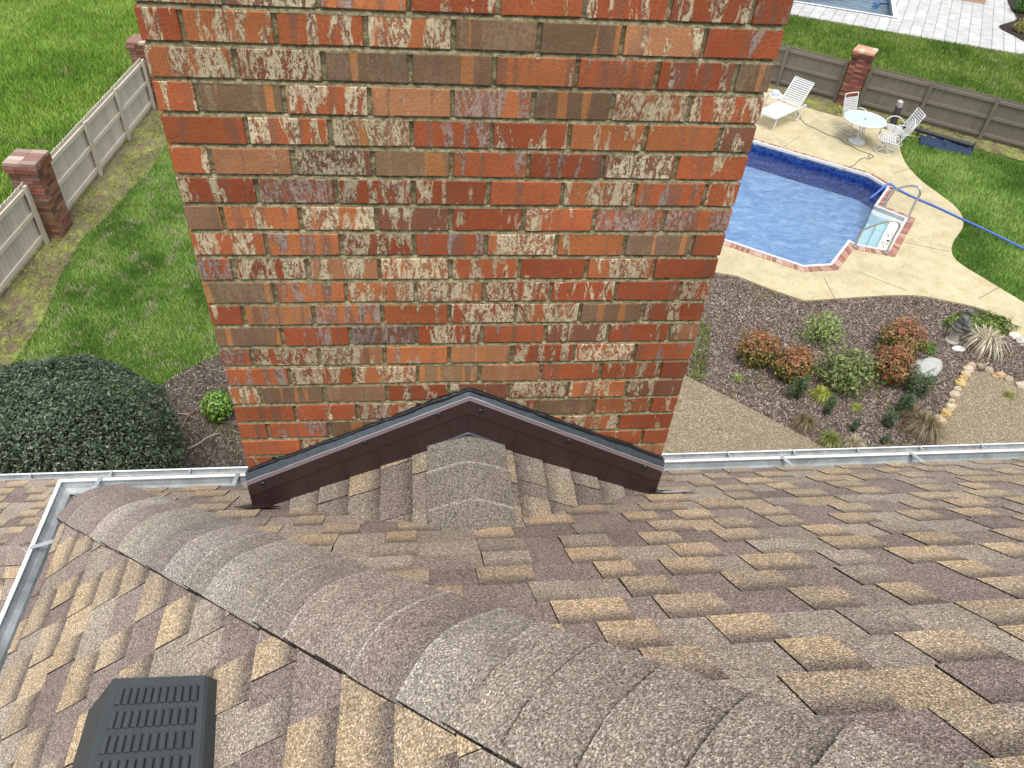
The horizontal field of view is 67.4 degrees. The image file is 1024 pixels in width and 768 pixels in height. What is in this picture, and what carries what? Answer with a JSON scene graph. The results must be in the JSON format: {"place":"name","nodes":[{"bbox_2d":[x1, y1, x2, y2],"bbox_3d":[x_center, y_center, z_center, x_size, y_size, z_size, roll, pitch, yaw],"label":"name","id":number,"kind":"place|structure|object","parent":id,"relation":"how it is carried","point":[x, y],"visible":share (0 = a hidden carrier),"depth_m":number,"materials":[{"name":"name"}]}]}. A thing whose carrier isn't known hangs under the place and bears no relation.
{"place":"outdoors","nodes":[
{"label":"outdoors","id":0,"kind":"place"},
{"bbox_2d":[0,0,139,203],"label":"field grass","id":1,"kind":"structure","parent":0,"point":[34,6],"depth_m":22.32,"materials":[{"name":"green plant"}]},
{"bbox_2d":[0,0,1023,767],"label":"house","id":2,"kind":"structure","parent":0,"point":[456,260],"depth_m":2.04,"materials":[{"name":"red brick"}]},
{"bbox_2d":[0,0,1023,398],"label":"ground","id":3,"kind":"structure","parent":0,"point":[202,292],"depth_m":17.42,"materials":[{"name":"green plant"}]},
{"bbox_2d":[0,106,166,370],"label":"mossy soil strip","id":4,"kind":"object","parent":3,"relation":"on","point":[13,301],"visible":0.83,"depth_m":15.69,"materials":[{"name":"soil"}]},
{"bbox_2d":[0,182,49,293],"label":"wood fence","id":5,"kind":"object","parent":4,"relation":"on","point":[23,236],"visible":1,"depth_m":14.63,"materials":[{"name":"paint"}]},
{"bbox_2d":[2,149,72,237],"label":"brick pier","id":6,"kind":"structure","parent":4,"relation":"on","point":[33,170],"depth_m":15.04,"materials":[{"name":"red brick"}]},
{"bbox_2d":[0,106,168,365],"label":"strip weeds","id":7,"kind":"object","parent":4,"relation":"on","point":[102,215],"visible":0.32,"depth_m":16.26,"materials":[{"name":"green plant"}]},
{"bbox_2d":[51,58,155,209],"bbox_3d":[-9.459,-5.879,17.896,0.116,1.296,5.957,2,42,-3],"label":"wood fence","id":8,"kind":"object","parent":4,"relation":"on","point":[85,148],"visible":0.92,"depth_m":17.73,"materials":[{"name":"paint"}]},
{"bbox_2d":[125,34,157,105],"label":"brick pier","id":9,"kind":"structure","parent":4,"relation":"on","point":[134,45],"depth_m":19.67,"materials":[{"name":"red brick"}]},
{"bbox_2d":[0,136,220,401],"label":"lawn grass","id":10,"kind":"structure","parent":3,"relation":"on","point":[134,200],"depth_m":14.55,"materials":[{"name":"green plant"}]},
{"bbox_2d":[130,354,247,468],"bbox_3d":[-5.967,0.681,12.015,5.708,0.001,5.741,-1,43,-7],"label":"soil bed","id":11,"kind":"object","parent":3,"relation":"on","point":[217,455],"visible":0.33,"depth_m":12.21,"materials":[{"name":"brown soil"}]},
{"bbox_2d":[0,349,193,473],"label":"clipped holly bush","id":12,"kind":"object","parent":11,"relation":"on","point":[88,422],"visible":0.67,"depth_m":9.53,"materials":[{"name":"green plant"}]},
{"bbox_2d":[138,366,242,467],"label":"soil bed weeds","id":13,"kind":"object","parent":11,"relation":"on","point":[202,429],"visible":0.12,"depth_m":12.06,"materials":[{"name":"green plant"}]},
{"bbox_2d":[182,409,202,427],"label":"fallen branch","id":14,"kind":"object","parent":11,"relation":"on","point":[187,417],"visible":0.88,"depth_m":12.12,"materials":[{"name":"wood"}]},
{"bbox_2d":[187,433,219,449],"bbox_3d":[-4.743,0.876,11.836,0.544,0.069,0.044,-28,52,-31],"label":"fallen branch","id":15,"kind":"object","parent":11,"relation":"on","point":[200,442],"visible":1,"depth_m":11.78,"materials":[{"name":"beige wood"}]},
{"bbox_2d":[199,390,233,423],"bbox_3d":[-4.667,0.336,12.138,0.522,0.518,0.514,-1,43,-7],"label":"evergreen shrub","id":16,"kind":"object","parent":11,"relation":"on","point":[217,402],"visible":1,"depth_m":12.02,"materials":[{"name":"green plant"}]},
{"bbox_2d":[723,139,914,271],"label":"swimming pool","id":17,"kind":"structure","parent":3,"relation":"in","point":[764,223],"depth_m":19.81,"materials":[{"name":"liquid"}]},
{"bbox_2d":[746,155,877,243],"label":"pool water","id":18,"kind":"structure","parent":17,"relation":"in","point":[807,193],"depth_m":19.88,"materials":[{"name":"blue liquid"}]},
{"bbox_2d":[852,220,900,254],"bbox_3d":[8.126,-3.325,17.078,0.818,0.828,0.130,14,43,10],"label":"pool handrail","id":19,"kind":"object","parent":17,"relation":"on","point":[886,252],"visible":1,"depth_m":17.02,"materials":[{"name":"silver metal"}]},
{"bbox_2d":[882,185,921,219],"bbox_3d":[9.393,-4.485,18.473,0.129,0.828,0.794,-23,49,-27],"label":"pool handrail","id":20,"kind":"object","parent":17,"relation":"on","point":[884,205],"visible":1,"depth_m":18.38,"materials":[{"name":"silver metal"}]},
{"bbox_2d":[685,273,1023,447],"bbox_3d":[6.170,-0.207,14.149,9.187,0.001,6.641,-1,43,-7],"label":"mulch bed","id":21,"kind":"object","parent":3,"relation":"on","point":[897,388],"visible":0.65,"depth_m":14.65,"materials":[{"name":"brown wood"}]},
{"bbox_2d":[687,317,710,381],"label":"chimney side weeds","id":22,"kind":"object","parent":21,"relation":"on","point":[701,341],"visible":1,"depth_m":14.19,"materials":[{"name":"green plant"}]},
{"bbox_2d":[728,371,743,383],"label":"ornamental grass","id":23,"kind":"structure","parent":21,"relation":"on","point":[737,376],"depth_m":13.76,"materials":[{"name":"green plant"}]},
{"bbox_2d":[732,324,784,368],"bbox_3d":[4.498,-0.682,14.015,0.988,0.692,0.836,-1,43,-7],"label":"heavenly bamboo","id":24,"kind":"object","parent":21,"relation":"on","point":[759,347],"visible":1,"depth_m":13.88,"materials":[{"name":"orange plant"}]},
{"bbox_2d":[766,342,817,384],"bbox_3d":[5.033,-0.365,13.733,0.904,0.675,0.862,-1,43,-7],"label":"heavenly bamboo","id":25,"kind":"object","parent":21,"relation":"on","point":[796,362],"visible":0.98,"depth_m":13.59,"materials":[{"name":"orange plant"}]},
{"bbox_2d":[786,375,811,399],"bbox_3d":[4.986,0.041,13.367,0.381,0.558,0.277,12,43,7],"label":"upright conifer","id":26,"kind":"object","parent":21,"relation":"on","point":[802,384],"visible":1,"depth_m":13.33,"materials":[{"name":"green plant"}]},
{"bbox_2d":[788,409,820,437],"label":"ornamental grass","id":27,"kind":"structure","parent":21,"relation":"on","point":[805,421],"depth_m":12.90,"materials":[{"name":"beige plant"}]},
{"bbox_2d":[805,385,837,404],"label":"ornamental grass","id":28,"kind":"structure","parent":21,"relation":"on","point":[823,394],"depth_m":13.44,"materials":[{"name":"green plant"}]},
{"bbox_2d":[799,308,848,348],"bbox_3d":[5.959,-1.081,14.564,0.941,0.735,0.862,-1,43,-7],"label":"airy shrub","id":29,"kind":"object","parent":21,"relation":"on","point":[826,334],"visible":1,"depth_m":14.51,"materials":[{"name":"green plant"}]},
{"bbox_2d":[813,427,845,448],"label":"ornamental grass","id":30,"kind":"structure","parent":21,"relation":"on","point":[830,438],"depth_m":12.62,"materials":[{"name":"green plant"}]},
{"bbox_2d":[822,392,838,415],"bbox_3d":[5.453,0.334,13.128,0.182,0.507,0.191,29,47,24],"label":"upright conifer","id":31,"kind":"object","parent":21,"relation":"on","point":[832,402],"visible":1,"depth_m":13.10,"materials":[{"name":"green plant"}]},
{"bbox_2d":[809,339,884,400],"bbox_3d":[5.956,-0.287,13.599,1.320,0.861,1.174,-16,46,-22],"label":"spreading shrub","id":32,"kind":"object","parent":21,"relation":"on","point":[847,368],"visible":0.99,"depth_m":13.47,"materials":[{"name":"green plant"}]},
{"bbox_2d":[841,432,865,447],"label":"ornamental grass","id":33,"kind":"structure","parent":21,"relation":"on","point":[854,442],"depth_m":12.64,"materials":[{"name":"beige plant"}]},
{"bbox_2d":[850,417,861,431],"bbox_3d":[5.784,0.684,12.918,0.171,0.316,0.132,-11,45,-17],"label":"upright conifer","id":34,"kind":"object","parent":21,"relation":"on","point":[855,424],"visible":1,"depth_m":12.88,"materials":[{"name":"green plant"}]},
{"bbox_2d":[847,402,864,414],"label":"ornamental grass","id":35,"kind":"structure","parent":21,"relation":"on","point":[856,407],"depth_m":13.38,"materials":[{"name":"green plant"}]},
{"bbox_2d":[696,281,1021,446],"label":"garden weeds","id":36,"kind":"object","parent":21,"relation":"on","point":[827,360],"visible":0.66,"depth_m":14.64,"materials":[{"name":"green plant"}]},
{"bbox_2d":[881,432,891,443],"bbox_3d":[6.224,0.912,12.781,0.178,0.225,0.167,-1,43,-7],"label":"upright conifer","id":37,"kind":"object","parent":21,"relation":"on","point":[885,439],"visible":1,"depth_m":12.76,"materials":[{"name":"green plant"}]},
{"bbox_2d":[881,405,899,429],"bbox_3d":[6.405,0.572,13.007,0.178,0.445,0.262,-22,49,-26],"label":"upright conifer","id":38,"kind":"object","parent":21,"relation":"on","point":[888,421],"visible":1,"depth_m":12.98,"materials":[{"name":"green plant"}]},
{"bbox_2d":[870,342,920,386],"bbox_3d":[6.901,-0.358,13.811,0.869,0.800,0.796,22,45,18],"label":"heavenly bamboo","id":39,"kind":"object","parent":21,"relation":"on","point":[895,368],"visible":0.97,"depth_m":13.69,"materials":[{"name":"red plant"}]},
{"bbox_2d":[873,311,931,358],"bbox_3d":[7.342,-0.907,14.438,1.159,0.828,0.955,-1,43,-7],"label":"heavenly bamboo","id":40,"kind":"object","parent":21,"relation":"on","point":[902,334],"visible":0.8,"depth_m":14.27,"materials":[{"name":"orange plant"}]},
{"bbox_2d":[895,391,916,416],"bbox_3d":[6.813,0.344,13.246,0.276,0.511,0.279,-1,43,-7],"label":"upright conifer","id":41,"kind":"object","parent":21,"relation":"on","point":[906,400],"visible":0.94,"depth_m":13.21,"materials":[{"name":"green plant"}]},
{"bbox_2d":[892,402,925,426],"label":"ornamental grass","id":42,"kind":"object","parent":21,"relation":"on","point":[915,408],"depth_m":13.20,"materials":[{"name":"brown plant"}]},
{"bbox_2d":[903,367,937,397],"bbox_3d":[7.253,-0.029,13.653,0.519,0.576,0.432,-1,43,-7],"label":"upright conifer","id":43,"kind":"object","parent":21,"relation":"on","point":[922,389],"visible":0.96,"depth_m":13.60,"materials":[{"name":"green plant"}]},
{"bbox_2d":[898,409,952,445],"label":"ornamental grass","id":44,"kind":"object","parent":21,"relation":"on","point":[926,424],"depth_m":12.86,"materials":[{"name":"beige plant"}]},
{"bbox_2d":[909,357,942,378],"bbox_3d":[7.671,-0.312,14.192,0.732,0.308,0.436,-1,43,-7],"label":"boulder","id":45,"kind":"object","parent":21,"relation":"on","point":[933,366],"visible":0.62,"depth_m":14.09,"materials":[{"name":"stone"}]},
{"bbox_2d":[920,341,937,355],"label":"perennial","id":46,"kind":"object","parent":21,"relation":"on","point":[931,350],"visible":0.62,"depth_m":14.69,"materials":[{"name":"green plant"}]},
{"bbox_2d":[952,346,964,351],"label":"stepping stone","id":47,"kind":"object","parent":21,"relation":"on","point":[957,348],"visible":0.98,"depth_m":14.88,"materials":[{"name":"white stone"}]},
{"bbox_2d":[945,308,974,344],"bbox_3d":[8.683,-1.123,14.817,0.340,0.796,0.314,23,45,19],"label":"garden statue","id":48,"kind":"object","parent":21,"relation":"on","point":[962,325],"visible":1,"depth_m":14.75,"materials":[{"name":"stone"}]},
{"bbox_2d":[960,370,970,376],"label":"edging stone","id":49,"kind":"object","parent":21,"relation":"on","point":[966,373],"visible":0.8,"depth_m":14.23,"materials":[{"name":"beige stone"}]},
{"bbox_2d":[962,365,973,372],"bbox_3d":[8.555,-0.283,14.388,0.197,0.118,0.184,-1,43,-7],"label":"edging stone","id":50,"kind":"object","parent":21,"relation":"on","point":[969,368],"visible":0.82,"depth_m":14.35,"materials":[{"name":"beige stone"}]},
{"bbox_2d":[966,361,975,367],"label":"edging stone","id":51,"kind":"object","parent":21,"relation":"on","point":[972,364],"visible":0.77,"depth_m":14.45,"materials":[{"name":"beige stone"}]},
{"bbox_2d":[975,362,984,369],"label":"edging stone","id":52,"kind":"object","parent":21,"relation":"on","point":[980,365],"visible":1,"depth_m":14.44,"materials":[{"name":"brown stone"}]},
{"bbox_2d":[941,310,1021,336],"bbox_3d":[9.431,-1.251,15.440,1.644,0.268,0.910,-1,43,-7],"label":"juniper mat","id":53,"kind":"object","parent":21,"relation":"on","point":[979,320],"visible":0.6,"depth_m":15.42,"materials":[{"name":"green plant"}]},
{"bbox_2d":[953,323,1015,365],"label":"ornamental grass","id":54,"kind":"object","parent":21,"relation":"on","point":[985,338],"depth_m":14.69,"materials":[{"name":"beige plant"}]},
{"bbox_2d":[983,366,993,373],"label":"edging stone","id":55,"kind":"object","parent":21,"relation":"on","point":[989,369],"visible":1,"depth_m":14.37,"materials":[{"name":"beige stone"}]},
{"bbox_2d":[1007,332,1020,339],"bbox_3d":[10.002,-0.965,15.280,0.223,0.111,0.198,-1,43,-7],"label":"garden stone","id":56,"kind":"object","parent":21,"relation":"on","point":[1013,335],"visible":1,"depth_m":15.25,"materials":[{"name":"white stone"}]},
{"bbox_2d":[1016,336,1023,345],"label":"garden stone","id":57,"kind":"object","parent":21,"relation":"on","point":[1020,340],"visible":1,"depth_m":15.13,"materials":[{"name":"white stone"}]},
{"bbox_2d":[715,88,1023,336],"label":"pool deck","id":58,"kind":"structure","parent":3,"relation":"on","point":[923,262],"depth_m":17.10,"materials":[{"name":"concrete"}]},
{"bbox_2d":[763,93,784,105],"bbox_3d":[7.842,-8.398,22.922,0.454,0.411,0.454,-1,43,-7],"label":"side table","id":59,"kind":"object","parent":58,"relation":"on","point":[780,96],"visible":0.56,"depth_m":22.75,"materials":[{"name":"white plastic"}]},
{"bbox_2d":[761,76,813,130],"bbox_3d":[7.836,-8.094,22.148,1.767,1.006,0.678,-30,53,-33],"label":"sun lounger","id":60,"kind":"object","parent":58,"relation":"on","point":[776,112],"visible":0.94,"depth_m":22.27,"materials":[{"name":"plastic"}]},
{"bbox_2d":[797,111,873,170],"bbox_3d":[9.155,-6.936,21.736,1.332,0.020,3.818,-1,43,-7],"label":"power cord","id":61,"kind":"object","parent":58,"relation":"on","point":[844,142],"visible":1,"depth_m":21.43,"materials":[{"name":"brown rubber"}]},
{"bbox_2d":[835,92,866,135],"bbox_3d":[9.774,-7.701,21.912,0.548,0.991,0.715,-14,46,-20],"label":"patio chair","id":62,"kind":"object","parent":58,"relation":"on","point":[848,103],"visible":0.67,"depth_m":21.95,"materials":[{"name":"plastic"}]},
{"bbox_2d":[844,110,886,145],"bbox_3d":[9.759,-7.094,21.477,1.160,0.680,1.160,-1,43,-7],"label":"patio table","id":63,"kind":"object","parent":58,"relation":"on","point":[863,119],"visible":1,"depth_m":21.33,"materials":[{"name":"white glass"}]},
{"bbox_2d":[873,118,915,155],"bbox_3d":[10.453,-6.793,21.000,0.760,0.961,0.654,17,44,13],"label":"swivel chair","id":64,"kind":"object","parent":58,"relation":"on","point":[894,137],"visible":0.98,"depth_m":21.01,"materials":[{"name":"plastic"}]},
{"bbox_2d":[882,107,925,146],"bbox_3d":[10.910,-7.197,21.486,0.760,0.961,0.654,4,42,-1],"label":"swivel chair","id":65,"kind":"object","parent":58,"relation":"on","point":[893,128],"visible":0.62,"depth_m":21.45,"materials":[{"name":"plastic"}]},
{"bbox_2d":[869,183,1023,249],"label":"vacuum hose","id":66,"kind":"object","parent":58,"relation":"on","point":[946,211],"visible":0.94,"depth_m":18.85,"materials":[{"name":"blue plastic"}]},
{"bbox_2d":[769,82,1023,160],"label":"mossy fence strip","id":67,"kind":"object","parent":3,"relation":"on","point":[819,103],"visible":0.22,"depth_m":23.03,"materials":[{"name":"plant"}]},
{"bbox_2d":[770,44,849,100],"bbox_3d":[5.956,-11.228,25.307,9.893,1.226,0.116,25,46,20],"label":"wood fence","id":68,"kind":"object","parent":67,"relation":"on","point":[837,71],"visible":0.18,"depth_m":23.94,"materials":[{"name":"paint"}]},
{"bbox_2d":[835,44,878,108],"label":"brick pier","id":69,"kind":"structure","parent":67,"relation":"on","point":[860,64],"depth_m":23.06,"materials":[{"name":"red brick"}]},
{"bbox_2d":[889,100,903,124],"bbox_3d":[11.290,-7.933,22.547,0.236,0.818,0.257,-1,43,-7],"label":"lamp post","id":70,"kind":"object","parent":67,"relation":"on","point":[897,112],"visible":0.82,"depth_m":22.45,"materials":[{"name":"black metal"}]},
{"bbox_2d":[782,86,1022,161],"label":"fence strip weeds","id":71,"kind":"object","parent":67,"relation":"on","point":[919,126],"visible":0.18,"depth_m":22.74,"materials":[{"name":"green plant"}]},
{"bbox_2d":[900,123,976,150],"bbox_3d":[12.277,-7.172,22.171,2.054,0.284,0.284,28,47,23],"label":"cover reel","id":72,"kind":"object","parent":67,"relation":"on","point":[918,130],"visible":0.99,"depth_m":22.07,"materials":[{"name":"plastic"}]},
{"bbox_2d":[857,66,1023,147],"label":"wood fence","id":73,"kind":"object","parent":67,"relation":"on","point":[989,118],"visible":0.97,"depth_m":22.55,"materials":[{"name":"paint"}]},
{"bbox_2d":[919,135,972,155],"bbox_3d":[12.417,-6.891,21.961,1.396,0.177,0.753,18,44,14],"label":"tarpaulin","id":74,"kind":"object","parent":3,"relation":"on","point":[931,142],"visible":0.93,"depth_m":21.87,"materials":[{"name":"blue plastic"}]},
{"bbox_2d":[662,376,825,453],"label":"aggregate patio","id":75,"kind":"structure","parent":0,"point":[705,418],"depth_m":12.83,"materials":[{"name":"beige concrete"}]},
{"bbox_2d":[772,89,780,96],"bbox_3d":[7.815,-8.605,22.714,0.226,0.165,0.200,25,46,20],"label":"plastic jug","id":76,"kind":"object","parent":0,"point":[775,92],"visible":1,"depth_m":22.66,"materials":[{"name":"white plastic"}]},
{"bbox_2d":[775,14,1023,148],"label":"lawn grass","id":77,"kind":"structure","parent":0,"point":[932,41],"depth_m":27.78,"materials":[{"name":"green plant"}]},
{"bbox_2d":[790,0,1023,54],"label":"patio","id":78,"kind":"structure","parent":0,"point":[966,22],"depth_m":30.87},
{"bbox_2d":[794,0,897,17],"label":"swimming pool","id":79,"kind":"structure","parent":78,"relation":"in","point":[893,11],"depth_m":34.90,"materials":[{"name":"blue liquid"}]},
{"bbox_2d":[803,0,889,14],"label":"pool water","id":80,"kind":"structure","parent":79,"relation":"in","point":[854,5],"depth_m":32.61,"materials":[{"name":"blue liquid"}]},
{"bbox_2d":[872,2,888,5],"bbox_3d":[16.128,-16.500,33.131,1.804,0.141,0.335,-26,51,-30],"label":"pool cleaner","id":81,"kind":"object","parent":80,"relation":"on","point":[876,3],"visible":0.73,"depth_m":32.75,"materials":[{"name":"blue plastic"}]},
{"bbox_2d":[999,0,1023,39],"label":"planting bed","id":82,"kind":"object","parent":78,"relation":"on","point":[1008,27],"visible":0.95,"depth_m":31.21,"materials":[{"name":"brown soil"}]},
{"bbox_2d":[1013,18,1023,33],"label":"gold shrub","id":83,"kind":"object","parent":82,"relation":"on","point":[1019,28],"visible":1,"depth_m":30.40,"materials":[{"name":"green plant"}]},
{"bbox_2d":[1014,0,1023,13],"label":"round green shrub","id":84,"kind":"object","parent":82,"relation":"on","point":[1019,5],"visible":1,"depth_m":32.51,"materials":[{"name":"green plant"}]},
{"bbox_2d":[898,135,1023,300],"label":"lawn grass","id":85,"kind":"structure","parent":0,"point":[1011,171],"depth_m":19.72,"materials":[{"name":"green plant"}]},
{"bbox_2d":[961,0,985,3],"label":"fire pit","id":86,"kind":"object","parent":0,"point":[979,1],"visible":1,"depth_m":33.44,"materials":[{"name":"stone"}]},
{"bbox_2d":[935,371,1023,444],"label":"aggregate path","id":87,"kind":"structure","parent":0,"point":[985,411],"depth_m":13.51,"materials":[{"name":"beige gravel"}]},
{"bbox_2d":[932,414,946,424],"bbox_3d":[7.375,0.620,13.261,0.295,0.148,0.263,-1,43,-7],"label":"edging stone","id":88,"kind":"object","parent":87,"relation":"on","point":[943,419],"visible":0.46,"depth_m":13.20,"materials":[{"name":"beige stone"}]},
{"bbox_2d":[940,408,951,416],"bbox_3d":[7.595,0.500,13.433,0.193,0.123,0.178,-1,43,-7],"label":"edging stone","id":89,"kind":"object","parent":87,"relation":"on","point":[945,412],"visible":0.97,"depth_m":13.39,"materials":[{"name":"beige stone"}]},
{"bbox_2d":[943,403,955,410],"bbox_3d":[7.731,0.396,13.555,0.204,0.129,0.172,-1,43,-7],"label":"edging stone","id":90,"kind":"object","parent":87,"relation":"on","point":[951,406],"visible":0.83,"depth_m":13.51,"materials":[{"name":"beige stone"}]},
{"bbox_2d":[949,390,960,397],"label":"edging stone","id":91,"kind":"object","parent":87,"relation":"on","point":[954,394],"visible":1,"depth_m":13.79,"materials":[{"name":"beige stone"}]},
{"bbox_2d":[953,386,961,391],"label":"edging stone","id":92,"kind":"object","parent":87,"relation":"on","point":[958,388],"visible":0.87,"depth_m":13.93,"materials":[{"name":"beige stone"}]},
{"bbox_2d":[954,378,965,386],"bbox_3d":[8.214,-0.029,14.072,0.197,0.123,0.214,-1,43,-7],"label":"edging stone","id":93,"kind":"object","parent":87,"relation":"on","point":[960,382],"visible":0.98,"depth_m":14.03,"materials":[{"name":"yellow stone"}]},
{"bbox_2d":[957,375,967,380],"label":"edging stone","id":94,"kind":"object","parent":87,"relation":"on","point":[965,377],"visible":0.69,"depth_m":14.15,"materials":[{"name":"stone"}]},
{"bbox_2d":[992,371,1005,378],"bbox_3d":[9.088,-0.176,14.314,0.288,0.129,0.159,-1,43,-7],"label":"edging stone","id":95,"kind":"object","parent":87,"relation":"on","point":[1000,374],"visible":1,"depth_m":14.27,"materials":[{"name":"stone"}]},
{"bbox_2d":[1004,375,1012,381],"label":"edging stone","id":96,"kind":"object","parent":87,"relation":"on","point":[1007,378],"visible":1,"depth_m":14.22,"materials":[{"name":"beige stone"}]},
{"bbox_2d":[1015,381,1023,388],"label":"edging stone","id":97,"kind":"object","parent":87,"relation":"on","point":[1019,384],"visible":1,"depth_m":14.10,"materials":[{"name":"beige stone"}]},
{"bbox_2d":[1002,390,1016,399],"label":"ornamental grass","id":98,"kind":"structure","parent":0,"point":[1008,393],"depth_m":13.89,"materials":[{"name":"green plant"}]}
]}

